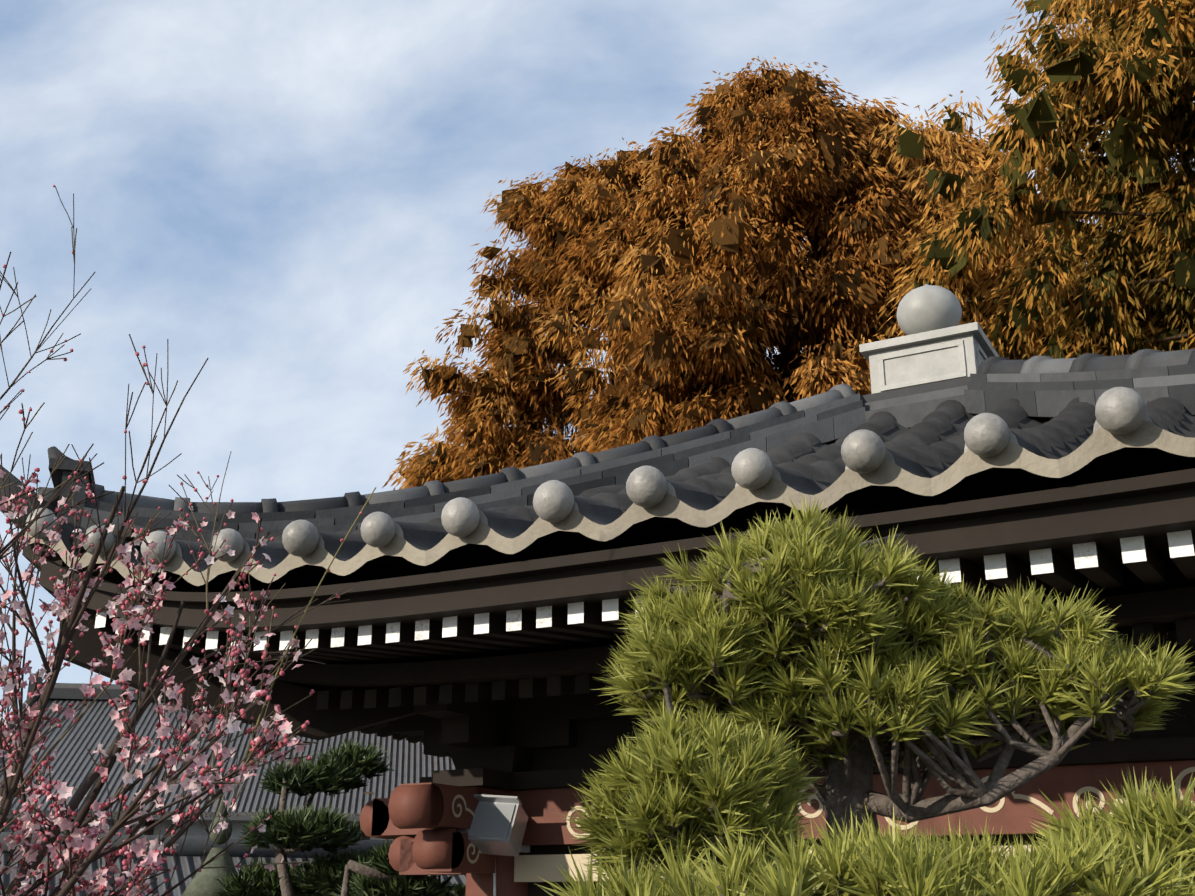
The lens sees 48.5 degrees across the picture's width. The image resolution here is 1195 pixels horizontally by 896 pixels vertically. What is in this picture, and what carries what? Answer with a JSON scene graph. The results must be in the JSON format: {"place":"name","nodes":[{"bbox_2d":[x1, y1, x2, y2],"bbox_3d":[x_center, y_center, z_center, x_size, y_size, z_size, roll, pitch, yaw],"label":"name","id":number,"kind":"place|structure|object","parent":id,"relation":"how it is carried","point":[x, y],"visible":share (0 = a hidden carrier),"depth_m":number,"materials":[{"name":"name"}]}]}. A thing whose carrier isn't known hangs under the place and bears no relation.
{"place":"outdoors","nodes":[
{"label":"outdoors","id":0,"kind":"place"},
{"bbox_2d":[2,673,167,740],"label":"roof ridge","id":1,"kind":"structure","parent":0,"point":[70,691],"depth_m":20.76,"materials":[{"name":"grey tile"}]},
{"bbox_2d":[0,832,393,857],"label":"garden wall ridge","id":2,"kind":"structure","parent":0,"point":[194,845],"depth_m":8.77,"materials":[{"name":"tile"}]},
{"bbox_2d":[0,0,1194,724],"label":"sky","id":3,"kind":"structure","parent":0,"point":[290,196],"materials":[{"name":"blue"}]},
{"label":"ground","id":4,"kind":"structure","parent":0,"visible":0},
{"bbox_2d":[0,185,375,895],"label":"plum blossom","id":5,"kind":"object","parent":4,"relation":"on","point":[26,739],"visible":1,"depth_m":2.28,"materials":[{"name":"pink plant"}]},
{"bbox_2d":[1,788,392,839],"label":"neighbour house","id":6,"kind":"structure","parent":4,"relation":"on","point":[196,828],"depth_m":17.64,"materials":[{"name":"white paint"}]},
{"bbox_2d":[0,699,455,820],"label":"tiled roof","id":7,"kind":"structure","parent":6,"relation":"on","point":[73,765],"depth_m":18.75,"materials":[{"name":"grey tile"}]},
{"bbox_2d":[181,795,243,895],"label":"stone lantern","id":8,"kind":"object","parent":4,"relation":"on","point":[203,882],"visible":0.81,"depth_m":6.70,"materials":[{"name":"grey stone"}]},
{"bbox_2d":[213,737,444,895],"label":"pine tree","id":9,"kind":"object","parent":4,"relation":"on","point":[337,770],"visible":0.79,"depth_m":6.55,"materials":[{"name":"green plant"}]},
{"bbox_2d":[317,881,465,895],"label":"garden hedge","id":10,"kind":"object","parent":4,"relation":"on","point":[461,888],"visible":0.06,"depth_m":7.30,"materials":[{"name":"green plant"}]},
{"bbox_2d":[332,839,465,895],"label":"pine tree","id":11,"kind":"object","parent":4,"relation":"on","point":[384,878],"visible":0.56,"depth_m":5.92,"materials":[{"name":"green plant"}]},
{"bbox_2d":[382,138,828,489],"bbox_3d":[0.247,1.582,24.469,9.080,16.122,7.976,-10,-21,27],"label":"cedar tree","id":12,"kind":"object","parent":4,"relation":"on","point":[510,384],"visible":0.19,"depth_m":24.67,"materials":[{"name":"orange plant"}]},
{"bbox_2d":[22,468,1194,895],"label":"temple building","id":13,"kind":"structure","parent":4,"relation":"on","point":[490,684],"depth_m":3.86,"materials":[{"name":"brown wood"}]},
{"bbox_2d":[458,794,529,895],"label":"flood light","id":14,"kind":"object","parent":13,"relation":"attached to","point":[498,825],"visible":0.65,"depth_m":4.34,"materials":[{"name":"silver metal"}]},
{"bbox_2d":[0,284,1194,663],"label":"temple roof tiles","id":15,"kind":"object","parent":13,"relation":"on","point":[948,410],"visible":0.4,"depth_m":4.53,"materials":[{"name":"grey tile"}]},
{"bbox_2d":[452,767,1194,863],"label":"painted beam scrolls","id":16,"kind":"object","parent":13,"relation":"on","point":[1181,775],"visible":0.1,"depth_m":3.80,"materials":[{"name":"beige paint"}]},
{"bbox_2d":[510,52,1032,464],"bbox_3d":[3.735,0.297,22.690,12.347,17.391,9.081,-4,-19,11],"label":"cedar tree","id":17,"kind":"object","parent":4,"relation":"on","point":[771,170],"visible":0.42,"depth_m":22.26,"materials":[{"name":"orange plant"}]},
{"bbox_2d":[536,495,1194,895],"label":"pine tree","id":18,"kind":"object","parent":4,"relation":"on","point":[852,661],"visible":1,"depth_m":2.31,"materials":[{"name":"green plant"}]},
{"bbox_2d":[775,117,1048,386],"bbox_3d":[6.739,1.130,24.806,10.763,17.197,8.987,-10,-21,27],"label":"cedar tree","id":19,"kind":"object","parent":4,"relation":"on","point":[971,143],"depth_m":26.46,"materials":[{"name":"orange plant"}]},
{"bbox_2d":[870,0,1194,359],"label":"cedar tree","id":20,"kind":"object","parent":4,"relation":"on","point":[1125,72],"visible":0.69,"depth_m":17.41,"materials":[{"name":"orange plant"}]},
{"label":"garden wall","id":21,"kind":"object","parent":4,"relation":"on","visible":0},
{"bbox_2d":[0,853,465,895],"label":"garden wall coping","id":22,"kind":"object","parent":21,"relation":"on","point":[187,865],"depth_m":8.38,"materials":[{"name":"tile"}]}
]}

